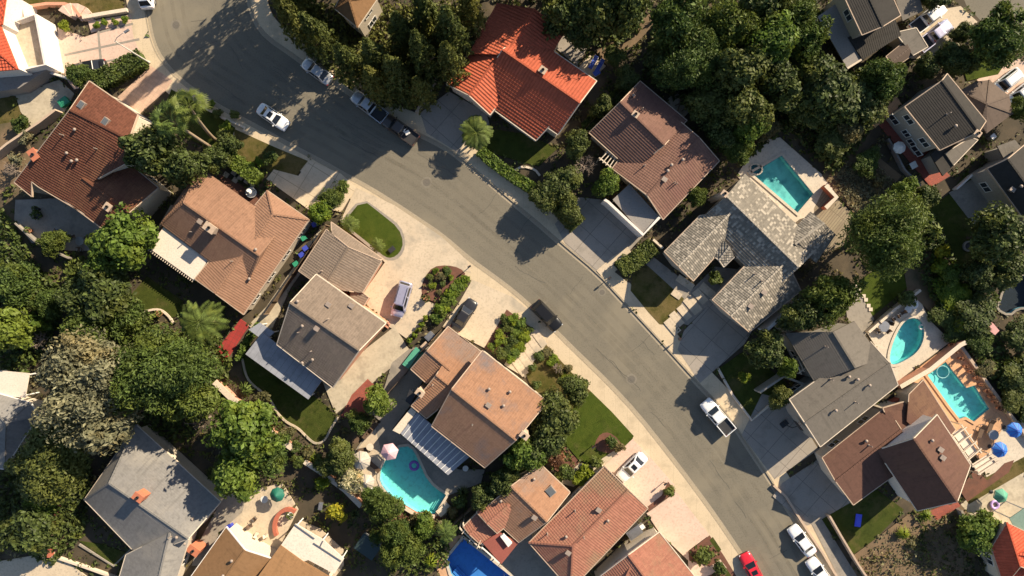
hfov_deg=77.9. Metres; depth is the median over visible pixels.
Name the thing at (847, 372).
house
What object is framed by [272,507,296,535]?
brick planter
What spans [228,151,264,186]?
hedge
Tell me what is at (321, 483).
shrub
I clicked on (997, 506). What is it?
pool float
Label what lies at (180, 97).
palm tree
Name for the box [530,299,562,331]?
parked car
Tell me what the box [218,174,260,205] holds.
entry court
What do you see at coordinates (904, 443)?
house
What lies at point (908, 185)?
tree
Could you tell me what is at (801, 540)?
parked car
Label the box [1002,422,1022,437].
parasol
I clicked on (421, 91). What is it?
conifer tree
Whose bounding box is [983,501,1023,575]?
house
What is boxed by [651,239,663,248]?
garden wall
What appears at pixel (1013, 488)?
patio
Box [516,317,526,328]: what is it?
shrub
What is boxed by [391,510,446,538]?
planting bed
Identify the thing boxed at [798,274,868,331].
tree
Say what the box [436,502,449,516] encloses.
storage box
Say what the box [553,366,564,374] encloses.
shrub
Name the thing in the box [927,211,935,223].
agave plant
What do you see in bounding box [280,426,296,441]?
shrub
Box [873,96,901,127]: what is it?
side path
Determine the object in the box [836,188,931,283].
tree
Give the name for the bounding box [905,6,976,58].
driveway
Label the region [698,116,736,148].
tree
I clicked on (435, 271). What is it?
shrub
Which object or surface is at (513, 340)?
shrub
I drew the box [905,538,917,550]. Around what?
agave plant
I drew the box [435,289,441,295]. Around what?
shrub
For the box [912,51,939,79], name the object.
tree
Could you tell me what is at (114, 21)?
shrub
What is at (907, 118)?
window
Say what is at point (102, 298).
tree
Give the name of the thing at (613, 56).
shrub
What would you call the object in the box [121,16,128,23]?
shrub
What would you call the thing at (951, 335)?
shrub
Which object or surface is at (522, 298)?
gutter
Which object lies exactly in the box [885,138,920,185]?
garden wall
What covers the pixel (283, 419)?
garden wall
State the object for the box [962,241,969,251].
play ring
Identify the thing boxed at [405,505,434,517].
garden wall
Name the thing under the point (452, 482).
patio
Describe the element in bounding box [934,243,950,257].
shrub
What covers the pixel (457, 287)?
shrub
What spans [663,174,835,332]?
house
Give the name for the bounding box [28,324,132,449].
tree
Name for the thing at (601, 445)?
planting bed
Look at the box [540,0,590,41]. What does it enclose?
tree
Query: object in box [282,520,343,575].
patio
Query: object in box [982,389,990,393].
potted plant
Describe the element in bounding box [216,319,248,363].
red path
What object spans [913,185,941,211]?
tree
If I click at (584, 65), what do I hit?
patio
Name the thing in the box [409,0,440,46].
conifer tree
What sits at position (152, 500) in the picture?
house
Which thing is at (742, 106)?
tree
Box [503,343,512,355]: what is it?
shrub
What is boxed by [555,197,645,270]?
driveway
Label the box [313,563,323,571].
window
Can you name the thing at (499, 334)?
shrub
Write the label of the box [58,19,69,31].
shrub
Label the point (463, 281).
shrub
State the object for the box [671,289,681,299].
stepping slab
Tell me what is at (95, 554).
garden wall
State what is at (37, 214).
potted plant
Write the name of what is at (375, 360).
patio
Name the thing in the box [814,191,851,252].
patio
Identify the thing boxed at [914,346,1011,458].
patio
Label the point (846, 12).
window
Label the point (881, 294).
lawn
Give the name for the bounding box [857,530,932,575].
dry grass
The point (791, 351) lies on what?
window
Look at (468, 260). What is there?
curb
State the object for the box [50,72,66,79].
garden wall
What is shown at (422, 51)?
conifer tree
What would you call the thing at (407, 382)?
patio
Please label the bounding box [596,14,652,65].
slope grass
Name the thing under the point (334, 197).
shrub
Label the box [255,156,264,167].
shrub
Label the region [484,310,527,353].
planting bed
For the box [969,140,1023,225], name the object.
house
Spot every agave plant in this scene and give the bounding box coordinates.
[240,382,254,398]
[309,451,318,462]
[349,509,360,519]
[423,552,439,569]
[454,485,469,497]
[893,524,911,540]
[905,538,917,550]
[917,509,932,520]
[924,222,943,239]
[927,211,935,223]
[935,235,946,244]
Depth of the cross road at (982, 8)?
88.00 m
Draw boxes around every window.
[146,175,159,183]
[182,553,187,564]
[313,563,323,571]
[368,15,376,27]
[789,350,797,360]
[791,383,801,391]
[827,439,839,447]
[843,8,851,22]
[856,416,869,424]
[889,114,899,125]
[900,129,910,137]
[902,114,914,125]
[906,138,916,146]
[910,146,922,156]
[917,137,929,147]
[978,182,991,192]
[985,552,993,566]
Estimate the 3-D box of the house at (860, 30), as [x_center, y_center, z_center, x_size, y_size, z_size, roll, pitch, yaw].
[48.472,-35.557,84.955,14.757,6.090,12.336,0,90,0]
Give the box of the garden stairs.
[59,3,94,21]
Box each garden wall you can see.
[0,109,62,159]
[14,223,74,258]
[30,2,81,17]
[47,504,60,557]
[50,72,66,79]
[52,555,116,575]
[78,543,131,566]
[82,8,128,19]
[147,308,173,323]
[197,103,245,131]
[213,379,295,452]
[241,359,338,444]
[303,460,362,507]
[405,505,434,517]
[415,73,438,113]
[514,166,539,175]
[597,247,630,274]
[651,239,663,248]
[717,368,768,420]
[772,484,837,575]
[821,184,837,209]
[826,513,866,575]
[865,289,920,332]
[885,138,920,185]
[897,340,966,388]
[952,174,972,189]
[956,508,992,575]
[959,346,1023,436]
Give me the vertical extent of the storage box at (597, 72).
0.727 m
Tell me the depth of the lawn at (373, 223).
87.85 m
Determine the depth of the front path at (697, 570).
87.86 m
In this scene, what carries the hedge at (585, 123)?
on the ground at (840, 260)
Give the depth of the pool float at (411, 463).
87.55 m
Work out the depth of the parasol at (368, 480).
85.86 m
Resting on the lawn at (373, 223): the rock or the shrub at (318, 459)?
the rock
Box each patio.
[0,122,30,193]
[14,198,99,250]
[16,80,73,125]
[222,483,298,549]
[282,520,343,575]
[322,326,407,412]
[353,422,484,515]
[355,429,381,491]
[370,347,428,428]
[436,535,461,575]
[502,534,556,575]
[557,36,585,65]
[579,55,605,76]
[667,96,689,116]
[736,137,832,222]
[814,191,851,252]
[867,299,948,380]
[879,103,949,186]
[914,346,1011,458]
[931,502,959,519]
[949,180,992,223]
[961,472,1023,523]
[985,420,1023,476]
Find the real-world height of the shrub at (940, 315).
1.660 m
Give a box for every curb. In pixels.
[144,10,739,554]
[250,0,819,561]
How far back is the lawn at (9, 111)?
87.88 m
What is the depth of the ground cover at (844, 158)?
87.27 m
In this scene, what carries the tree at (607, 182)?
on the ground at (840, 260)
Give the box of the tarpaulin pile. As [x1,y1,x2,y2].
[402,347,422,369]
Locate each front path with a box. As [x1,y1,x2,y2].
[504,331,546,377]
[561,451,617,486]
[644,257,737,324]
[688,560,725,575]
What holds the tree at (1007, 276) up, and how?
on the ground at (840, 260)
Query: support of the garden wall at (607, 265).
on the ground at (840, 260)
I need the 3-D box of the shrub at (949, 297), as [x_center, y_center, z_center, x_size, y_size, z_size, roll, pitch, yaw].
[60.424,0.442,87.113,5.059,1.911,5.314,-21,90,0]
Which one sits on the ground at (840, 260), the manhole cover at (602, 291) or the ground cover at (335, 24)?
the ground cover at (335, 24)
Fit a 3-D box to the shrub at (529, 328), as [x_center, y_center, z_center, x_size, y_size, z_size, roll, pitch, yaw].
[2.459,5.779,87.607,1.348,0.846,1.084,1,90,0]
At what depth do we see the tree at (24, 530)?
81.20 m
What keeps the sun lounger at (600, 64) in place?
on the patio at (584, 65)
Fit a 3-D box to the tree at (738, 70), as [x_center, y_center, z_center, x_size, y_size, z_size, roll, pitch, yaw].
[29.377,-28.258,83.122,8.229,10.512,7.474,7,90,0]
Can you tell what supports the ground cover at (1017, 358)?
on the ground at (840, 260)
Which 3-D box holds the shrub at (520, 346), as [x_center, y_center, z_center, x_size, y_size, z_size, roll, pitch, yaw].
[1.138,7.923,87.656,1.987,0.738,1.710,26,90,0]
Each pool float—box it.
[409,460,418,470]
[990,500,999,509]
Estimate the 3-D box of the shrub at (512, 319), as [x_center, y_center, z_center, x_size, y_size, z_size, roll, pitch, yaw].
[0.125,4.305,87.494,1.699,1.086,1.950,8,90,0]
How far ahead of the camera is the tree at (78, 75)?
85.25 m
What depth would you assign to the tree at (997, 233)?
80.80 m
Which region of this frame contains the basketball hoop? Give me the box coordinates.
[780,419,802,430]
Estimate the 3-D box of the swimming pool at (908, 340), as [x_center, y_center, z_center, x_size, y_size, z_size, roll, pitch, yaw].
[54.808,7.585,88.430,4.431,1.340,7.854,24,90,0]
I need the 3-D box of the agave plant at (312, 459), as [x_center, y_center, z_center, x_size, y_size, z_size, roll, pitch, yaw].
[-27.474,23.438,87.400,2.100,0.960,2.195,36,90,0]
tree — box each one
[0,261,40,307]
[0,305,39,352]
[0,504,64,554]
[3,161,20,175]
[3,418,94,506]
[21,493,65,514]
[27,312,52,330]
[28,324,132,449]
[29,287,62,320]
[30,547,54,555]
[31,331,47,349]
[34,229,72,258]
[53,276,84,317]
[58,305,114,343]
[64,63,95,88]
[72,398,145,456]
[75,259,139,326]
[80,247,127,280]
[84,202,159,271]
[107,291,155,339]
[108,323,224,416]
[116,122,188,175]
[148,99,214,147]
[157,146,211,188]
[161,368,225,422]
[168,87,216,141]
[178,300,229,346]
[184,413,211,432]
[201,399,282,468]
[202,145,233,175]
[211,446,263,502]
[216,128,244,153]
[256,431,291,479]
[272,0,323,57]
[291,0,328,28]
[298,10,345,64]
[315,452,342,477]
[328,436,357,474]
[333,42,363,88]
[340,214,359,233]
[345,408,373,434]
[359,36,403,96]
[360,486,383,512]
[361,65,397,115]
[363,383,396,417]
[368,491,405,523]
[370,237,385,253]
[378,542,401,569]
[380,53,415,111]
[380,518,410,547]
[385,10,420,66]
[392,531,426,569]
[406,29,443,87]
[408,75,440,114]
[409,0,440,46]
[413,509,436,540]
[431,3,476,62]
[432,40,470,92]
[435,519,457,543]
[456,0,487,45]
[459,115,493,149]
[470,482,497,511]
[489,464,520,497]
[503,430,547,471]
[526,420,566,460]
[528,180,558,215]
[530,385,580,438]
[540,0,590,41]
[540,163,583,204]
[553,362,561,372]
[556,191,582,225]
[557,373,590,408]
[564,129,590,162]
[565,27,598,52]
[570,155,595,174]
[579,0,617,40]
[589,91,612,118]
[591,167,619,198]
[610,0,650,38]
[614,62,640,93]
[639,43,684,91]
[649,0,707,56]
[651,15,730,91]
[684,80,728,124]
[687,186,707,207]
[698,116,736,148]
[704,0,763,48]
[710,41,773,94]
[718,87,776,129]
[718,139,755,165]
[733,113,771,148]
[735,9,800,63]
[737,0,796,26]
[743,328,785,368]
[755,59,802,113]
[768,384,793,410]
[775,292,824,331]
[777,356,798,379]
[782,0,818,26]
[787,79,821,128]
[789,14,834,70]
[796,51,857,121]
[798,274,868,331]
[814,121,851,160]
[822,74,888,128]
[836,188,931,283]
[852,146,880,179]
[857,56,909,104]
[889,175,919,199]
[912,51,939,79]
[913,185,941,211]
[920,0,951,11]
[933,40,972,71]
[942,52,981,78]
[948,20,972,43]
[952,291,998,336]
[955,507,1001,557]
[958,258,997,294]
[963,332,994,353]
[964,0,1023,71]
[965,200,1023,265]
[993,253,1023,293]
[998,358,1023,390]
[999,314,1023,352]
[1001,387,1023,412]
[1008,95,1023,121]
[1019,404,1023,422]
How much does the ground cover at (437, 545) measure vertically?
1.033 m
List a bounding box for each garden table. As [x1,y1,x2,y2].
[75,237,84,244]
[261,496,267,502]
[352,436,358,442]
[366,444,373,450]
[879,321,889,331]
[903,306,911,312]
[908,161,917,169]
[987,430,998,439]
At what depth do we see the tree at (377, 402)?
83.90 m
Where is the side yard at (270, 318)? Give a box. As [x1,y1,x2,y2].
[248,230,321,329]
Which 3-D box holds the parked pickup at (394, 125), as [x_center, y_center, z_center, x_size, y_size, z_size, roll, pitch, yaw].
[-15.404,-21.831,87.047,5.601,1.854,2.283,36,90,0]
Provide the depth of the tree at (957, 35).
85.65 m
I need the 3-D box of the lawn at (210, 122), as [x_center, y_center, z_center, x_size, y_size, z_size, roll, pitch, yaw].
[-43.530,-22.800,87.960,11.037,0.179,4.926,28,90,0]
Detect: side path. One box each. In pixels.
[192,494,243,565]
[846,293,873,334]
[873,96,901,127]
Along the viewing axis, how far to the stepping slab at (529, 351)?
87.76 m
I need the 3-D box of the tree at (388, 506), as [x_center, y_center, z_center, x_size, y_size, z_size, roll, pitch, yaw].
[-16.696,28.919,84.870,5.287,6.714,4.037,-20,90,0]
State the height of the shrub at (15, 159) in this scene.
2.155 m
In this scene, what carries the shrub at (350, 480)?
on the ground at (840, 260)
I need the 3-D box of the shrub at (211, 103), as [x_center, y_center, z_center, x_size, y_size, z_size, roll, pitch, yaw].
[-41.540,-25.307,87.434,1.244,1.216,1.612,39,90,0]
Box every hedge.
[92,48,149,91]
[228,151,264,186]
[234,321,259,360]
[476,146,535,193]
[551,202,584,232]
[580,87,624,134]
[614,238,659,276]
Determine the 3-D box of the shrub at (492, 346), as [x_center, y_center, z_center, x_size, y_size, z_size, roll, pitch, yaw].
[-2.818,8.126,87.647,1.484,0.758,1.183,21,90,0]
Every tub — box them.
[354,532,381,560]
[749,163,762,175]
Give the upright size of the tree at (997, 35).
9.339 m
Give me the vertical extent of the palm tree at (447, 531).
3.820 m
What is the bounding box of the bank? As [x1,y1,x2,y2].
[850,504,977,575]
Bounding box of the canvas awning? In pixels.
[989,322,998,334]
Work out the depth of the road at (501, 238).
88.00 m
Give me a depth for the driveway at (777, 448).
87.86 m
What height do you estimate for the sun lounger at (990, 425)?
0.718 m
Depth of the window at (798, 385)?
86.38 m
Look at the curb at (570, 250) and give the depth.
87.87 m
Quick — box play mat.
[854,514,861,526]
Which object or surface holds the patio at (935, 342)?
on the ground at (840, 260)
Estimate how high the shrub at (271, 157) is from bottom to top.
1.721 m
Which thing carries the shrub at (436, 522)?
on the planting bed at (409, 514)
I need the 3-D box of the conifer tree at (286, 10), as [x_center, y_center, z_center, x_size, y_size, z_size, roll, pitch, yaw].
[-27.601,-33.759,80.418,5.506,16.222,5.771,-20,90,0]
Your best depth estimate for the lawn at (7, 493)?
87.88 m
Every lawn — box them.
[0,96,20,123]
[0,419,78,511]
[24,0,123,12]
[80,541,125,564]
[132,276,183,317]
[160,89,234,147]
[234,129,307,174]
[241,357,335,441]
[348,203,402,257]
[484,128,556,165]
[526,345,589,408]
[565,391,633,462]
[631,266,683,324]
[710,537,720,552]
[720,352,786,416]
[822,489,903,553]
[859,270,906,315]
[930,171,993,267]
[965,48,1002,80]
[968,457,1023,503]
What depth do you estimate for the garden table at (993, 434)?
87.12 m
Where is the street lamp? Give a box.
[115,29,150,63]
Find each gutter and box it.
[146,10,741,553]
[247,0,815,556]
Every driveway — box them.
[0,529,85,575]
[57,21,149,89]
[118,66,171,113]
[267,161,355,211]
[342,188,470,338]
[420,92,488,152]
[443,279,527,346]
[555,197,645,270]
[605,438,673,506]
[647,492,708,559]
[678,302,751,382]
[742,394,817,478]
[773,460,849,524]
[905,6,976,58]
[977,59,1023,93]
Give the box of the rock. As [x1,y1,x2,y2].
[388,246,394,253]
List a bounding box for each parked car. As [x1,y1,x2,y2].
[75,59,106,72]
[138,0,156,9]
[255,103,289,131]
[300,57,333,85]
[450,298,477,331]
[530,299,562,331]
[616,451,647,482]
[739,551,762,575]
[787,523,816,557]
[805,556,829,575]
[994,67,1023,92]
[1008,82,1023,101]
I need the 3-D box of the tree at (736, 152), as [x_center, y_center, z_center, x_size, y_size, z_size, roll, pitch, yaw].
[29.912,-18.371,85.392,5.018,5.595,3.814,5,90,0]
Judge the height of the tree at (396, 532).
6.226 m
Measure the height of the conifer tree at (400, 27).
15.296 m
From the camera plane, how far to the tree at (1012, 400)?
86.35 m
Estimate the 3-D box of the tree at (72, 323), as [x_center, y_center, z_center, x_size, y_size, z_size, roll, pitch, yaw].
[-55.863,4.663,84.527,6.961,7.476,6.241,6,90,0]
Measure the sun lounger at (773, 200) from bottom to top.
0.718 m
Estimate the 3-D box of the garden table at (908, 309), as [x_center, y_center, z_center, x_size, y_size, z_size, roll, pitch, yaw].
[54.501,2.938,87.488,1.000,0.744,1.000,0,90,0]
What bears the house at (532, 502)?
on the ground at (840, 260)
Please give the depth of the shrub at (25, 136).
86.47 m
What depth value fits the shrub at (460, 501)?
86.27 m
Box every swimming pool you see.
[377,444,448,516]
[444,535,513,575]
[747,152,816,215]
[887,315,926,366]
[925,359,992,424]
[995,275,1023,314]
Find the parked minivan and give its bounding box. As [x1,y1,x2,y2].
[390,280,412,317]
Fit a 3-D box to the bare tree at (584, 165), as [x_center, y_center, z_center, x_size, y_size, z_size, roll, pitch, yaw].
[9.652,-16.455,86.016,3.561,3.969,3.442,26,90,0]
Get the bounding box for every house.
[0,0,63,97]
[0,370,47,469]
[14,81,171,227]
[83,424,225,575]
[148,172,311,314]
[191,518,347,575]
[246,222,389,398]
[334,0,382,37]
[393,326,544,474]
[446,3,596,141]
[459,466,569,563]
[528,465,647,575]
[588,81,719,237]
[594,527,694,575]
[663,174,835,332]
[754,299,897,446]
[814,379,998,510]
[815,0,927,71]
[886,73,1012,175]
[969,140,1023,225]
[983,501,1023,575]
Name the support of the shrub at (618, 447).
in the planting bed at (601, 445)
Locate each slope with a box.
[822,154,900,212]
[904,252,939,311]
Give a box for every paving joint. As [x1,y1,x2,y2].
[64,38,139,55]
[97,31,101,58]
[98,23,132,33]
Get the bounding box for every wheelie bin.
[292,261,298,266]
[298,252,304,257]
[300,235,307,241]
[302,245,308,251]
[985,133,996,141]
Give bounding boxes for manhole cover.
[170,20,181,30]
[421,177,431,187]
[598,288,605,295]
[626,374,636,384]
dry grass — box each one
[827,163,895,208]
[831,159,897,209]
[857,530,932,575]
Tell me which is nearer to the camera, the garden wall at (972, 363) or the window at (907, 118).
the window at (907, 118)
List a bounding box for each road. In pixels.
[149,0,812,575]
[964,0,1023,23]
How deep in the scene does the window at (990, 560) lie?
86.27 m
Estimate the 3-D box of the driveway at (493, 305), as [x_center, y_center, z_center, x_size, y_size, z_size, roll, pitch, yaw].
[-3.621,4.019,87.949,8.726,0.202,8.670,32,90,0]
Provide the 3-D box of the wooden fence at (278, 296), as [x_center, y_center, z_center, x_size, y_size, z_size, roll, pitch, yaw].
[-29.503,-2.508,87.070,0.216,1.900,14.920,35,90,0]
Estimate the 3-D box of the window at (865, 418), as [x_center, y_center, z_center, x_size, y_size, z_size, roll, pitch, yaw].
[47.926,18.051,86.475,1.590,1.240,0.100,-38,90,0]
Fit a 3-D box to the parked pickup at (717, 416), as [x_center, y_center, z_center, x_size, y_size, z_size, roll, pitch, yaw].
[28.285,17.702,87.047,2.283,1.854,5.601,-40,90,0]
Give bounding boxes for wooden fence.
[264,224,329,314]
[387,326,444,393]
[452,507,472,523]
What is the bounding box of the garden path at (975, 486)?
[961,460,1013,501]
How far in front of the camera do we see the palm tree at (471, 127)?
84.56 m
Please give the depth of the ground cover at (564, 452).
87.38 m
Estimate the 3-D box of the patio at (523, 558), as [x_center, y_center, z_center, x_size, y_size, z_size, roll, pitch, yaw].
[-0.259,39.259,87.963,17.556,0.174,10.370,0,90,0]
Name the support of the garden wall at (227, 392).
on the ground at (840, 260)
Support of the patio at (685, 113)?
on the ground at (840, 260)
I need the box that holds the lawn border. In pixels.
[345,201,404,260]
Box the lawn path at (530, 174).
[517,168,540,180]
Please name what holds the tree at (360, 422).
on the ground at (840, 260)
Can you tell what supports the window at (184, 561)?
in the house at (152, 500)
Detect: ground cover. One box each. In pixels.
[0,0,1023,573]
[0,208,61,372]
[0,410,93,565]
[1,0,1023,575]
[61,251,232,444]
[287,0,479,109]
[369,512,452,575]
[491,446,565,480]
[541,0,653,50]
[642,0,819,157]
[791,62,895,175]
[908,197,1021,419]
[909,510,984,575]
[996,351,1023,412]
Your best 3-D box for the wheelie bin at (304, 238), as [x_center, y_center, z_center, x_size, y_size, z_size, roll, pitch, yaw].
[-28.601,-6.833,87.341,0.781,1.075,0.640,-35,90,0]
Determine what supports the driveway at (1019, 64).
on the ground at (840, 260)
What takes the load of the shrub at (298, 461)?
on the ground at (840, 260)
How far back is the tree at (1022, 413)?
86.62 m
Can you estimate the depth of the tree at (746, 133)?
82.18 m
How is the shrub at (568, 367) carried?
on the ground at (840, 260)
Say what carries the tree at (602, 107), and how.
on the ground at (840, 260)
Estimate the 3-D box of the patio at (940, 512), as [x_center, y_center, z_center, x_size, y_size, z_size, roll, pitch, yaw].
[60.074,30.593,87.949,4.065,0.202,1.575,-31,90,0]
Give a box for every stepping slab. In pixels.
[512,358,528,376]
[518,352,532,368]
[524,343,535,361]
[528,335,542,351]
[530,328,546,347]
[663,317,680,335]
[669,311,683,326]
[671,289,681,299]
[676,274,694,290]
[677,304,691,320]
[683,295,701,314]
[692,288,707,304]
[699,282,715,297]
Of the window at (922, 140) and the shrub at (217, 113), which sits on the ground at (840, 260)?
the shrub at (217, 113)
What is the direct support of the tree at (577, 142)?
on the ground at (840, 260)
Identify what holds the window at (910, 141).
in the house at (939, 119)
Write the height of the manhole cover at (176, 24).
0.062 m
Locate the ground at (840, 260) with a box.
[0,0,1023,575]
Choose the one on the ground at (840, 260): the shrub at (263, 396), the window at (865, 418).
the shrub at (263, 396)
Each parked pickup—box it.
[350,90,389,124]
[380,113,420,146]
[700,397,736,436]
[906,5,947,32]
[919,19,953,54]
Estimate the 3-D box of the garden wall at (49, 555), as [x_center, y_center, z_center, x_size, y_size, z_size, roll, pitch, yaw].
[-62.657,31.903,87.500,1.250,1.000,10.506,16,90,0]
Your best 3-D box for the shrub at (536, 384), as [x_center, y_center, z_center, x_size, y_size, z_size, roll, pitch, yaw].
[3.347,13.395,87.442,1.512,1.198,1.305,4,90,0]
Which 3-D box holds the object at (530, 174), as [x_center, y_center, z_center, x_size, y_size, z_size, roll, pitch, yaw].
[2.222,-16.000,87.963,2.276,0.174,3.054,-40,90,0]
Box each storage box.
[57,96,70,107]
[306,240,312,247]
[318,502,323,509]
[420,341,428,349]
[424,331,434,341]
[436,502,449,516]
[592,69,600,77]
[626,522,642,540]
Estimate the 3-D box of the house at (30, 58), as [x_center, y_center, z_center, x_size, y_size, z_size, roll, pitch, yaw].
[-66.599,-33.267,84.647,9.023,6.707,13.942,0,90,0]
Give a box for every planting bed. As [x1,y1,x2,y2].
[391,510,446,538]
[404,279,470,346]
[421,265,464,301]
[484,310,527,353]
[554,447,578,471]
[595,432,619,452]
[615,241,663,282]
[648,482,674,510]
[688,535,735,575]
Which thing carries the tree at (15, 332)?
on the ground at (840, 260)
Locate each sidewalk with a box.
[126,0,747,575]
[251,0,833,575]
[806,513,856,575]
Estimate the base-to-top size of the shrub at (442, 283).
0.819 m
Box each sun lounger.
[357,447,371,451]
[362,428,372,439]
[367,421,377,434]
[369,461,381,472]
[588,55,597,69]
[594,58,604,70]
[768,195,778,205]
[776,201,787,211]
[975,424,986,437]
[986,418,996,431]
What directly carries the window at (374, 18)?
in the house at (361, 17)
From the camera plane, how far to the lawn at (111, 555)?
87.88 m
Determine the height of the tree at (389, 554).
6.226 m
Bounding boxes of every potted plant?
[23,227,32,233]
[29,210,42,219]
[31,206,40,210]
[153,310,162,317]
[264,180,272,187]
[285,512,293,519]
[422,295,429,302]
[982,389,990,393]
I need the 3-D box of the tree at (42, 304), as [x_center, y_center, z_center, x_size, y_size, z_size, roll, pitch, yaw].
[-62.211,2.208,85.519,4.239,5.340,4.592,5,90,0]
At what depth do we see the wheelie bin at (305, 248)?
86.83 m
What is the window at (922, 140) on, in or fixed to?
in the house at (939, 119)
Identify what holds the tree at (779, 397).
on the ground at (840, 260)
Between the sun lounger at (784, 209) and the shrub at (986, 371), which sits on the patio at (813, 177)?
the sun lounger at (784, 209)
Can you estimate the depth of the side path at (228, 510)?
87.87 m
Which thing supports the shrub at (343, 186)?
on the ground at (840, 260)
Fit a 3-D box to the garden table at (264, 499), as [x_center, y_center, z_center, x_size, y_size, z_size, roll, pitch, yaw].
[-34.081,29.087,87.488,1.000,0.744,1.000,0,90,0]
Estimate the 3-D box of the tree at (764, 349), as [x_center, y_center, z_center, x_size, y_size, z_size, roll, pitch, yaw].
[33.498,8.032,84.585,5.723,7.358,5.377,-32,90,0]
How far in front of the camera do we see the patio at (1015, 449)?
87.87 m
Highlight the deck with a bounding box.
[341,379,373,418]
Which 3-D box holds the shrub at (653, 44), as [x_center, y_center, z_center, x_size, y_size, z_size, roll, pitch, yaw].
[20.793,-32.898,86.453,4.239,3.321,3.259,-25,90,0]
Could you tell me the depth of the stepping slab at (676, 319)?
87.76 m
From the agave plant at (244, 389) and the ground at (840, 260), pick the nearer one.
the agave plant at (244, 389)
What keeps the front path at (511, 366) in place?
on the ground at (840, 260)
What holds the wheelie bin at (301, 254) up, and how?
on the side yard at (270, 318)
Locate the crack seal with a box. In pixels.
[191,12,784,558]
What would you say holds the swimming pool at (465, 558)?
in the ground at (840, 260)
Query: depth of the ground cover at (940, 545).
87.68 m
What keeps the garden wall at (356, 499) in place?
on the ground at (840, 260)
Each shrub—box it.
[7,151,26,166]
[10,114,30,133]
[18,130,33,145]
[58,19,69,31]
[92,21,100,28]
[101,18,108,25]
[111,18,118,25]
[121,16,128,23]
[207,99,215,108]
[212,109,223,118]
[218,119,230,130]
[229,109,239,118]
[252,391,270,405]
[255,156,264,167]
[262,150,278,165]
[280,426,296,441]
[290,454,304,468]
[291,440,301,452]
[302,447,314,461]
[308,199,333,225]
[312,453,323,470]
[314,477,330,490]
[316,187,344,209]
[325,502,345,518]
[332,179,349,193]
[334,512,347,523]
[335,476,341,488]
[339,467,363,494]
[368,530,380,547]
[406,512,417,526]
[425,274,433,281]
[428,282,436,288]
[429,313,443,324]
[432,268,438,274]
[433,303,450,317]
[433,519,441,536]
[435,272,445,280]
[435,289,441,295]
[439,280,445,287]
[439,295,457,308]
[442,266,451,276]
[442,288,458,299]
[443,520,454,529]
[447,506,458,518]
[449,283,463,296]
[451,495,467,508]
[454,275,470,291]
[487,342,495,351]
[494,329,505,339]
[494,339,502,347]
[495,346,507,359]
[500,313,509,325]
[502,324,513,332]
[502,337,508,344]
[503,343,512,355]
[506,355,515,364]
[507,313,519,325]
[508,335,518,345]
[510,326,523,337]
[510,347,520,359]
[513,340,525,351]
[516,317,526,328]
[517,329,530,342]
[525,326,533,331]
[527,364,536,371]
[531,381,541,389]
[533,350,544,361]
[542,347,554,358]
[546,353,559,366]
[547,450,565,466]
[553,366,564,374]
[554,463,575,481]
[564,364,572,371]
[572,470,585,485]
[578,463,594,482]
[589,455,604,467]
[603,45,627,67]
[605,435,617,449]
[613,441,626,452]
[648,37,668,50]
[662,485,674,497]
[693,545,714,565]
[708,269,723,284]
[712,560,727,574]
[738,372,751,383]
[756,116,782,142]
[835,118,864,145]
[897,290,916,306]
[926,302,960,327]
[930,258,948,275]
[931,276,972,311]
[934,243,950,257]
[938,262,962,287]
[942,324,968,342]
[953,319,972,332]
[974,359,998,378]
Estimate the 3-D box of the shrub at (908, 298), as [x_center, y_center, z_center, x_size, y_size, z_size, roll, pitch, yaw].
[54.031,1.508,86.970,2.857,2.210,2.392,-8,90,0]
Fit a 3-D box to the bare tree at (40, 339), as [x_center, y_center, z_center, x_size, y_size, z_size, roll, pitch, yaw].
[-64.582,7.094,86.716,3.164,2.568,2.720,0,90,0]
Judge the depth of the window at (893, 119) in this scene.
86.42 m
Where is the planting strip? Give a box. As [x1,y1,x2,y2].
[88,15,131,32]
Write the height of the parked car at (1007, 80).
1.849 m
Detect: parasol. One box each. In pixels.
[270,487,284,501]
[353,451,370,469]
[359,474,374,488]
[381,443,397,459]
[889,141,905,153]
[988,442,1006,457]
[989,488,1007,502]
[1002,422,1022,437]
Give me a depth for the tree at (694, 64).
80.47 m
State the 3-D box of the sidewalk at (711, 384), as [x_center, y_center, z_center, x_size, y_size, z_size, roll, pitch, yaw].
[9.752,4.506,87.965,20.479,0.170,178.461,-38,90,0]
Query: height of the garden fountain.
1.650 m
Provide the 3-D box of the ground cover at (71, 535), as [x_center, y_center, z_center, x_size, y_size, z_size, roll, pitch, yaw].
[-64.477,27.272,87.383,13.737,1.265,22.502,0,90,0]
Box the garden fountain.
[245,187,256,197]
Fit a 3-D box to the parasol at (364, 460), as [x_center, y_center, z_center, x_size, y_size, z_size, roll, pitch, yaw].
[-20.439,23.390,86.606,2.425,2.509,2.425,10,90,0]

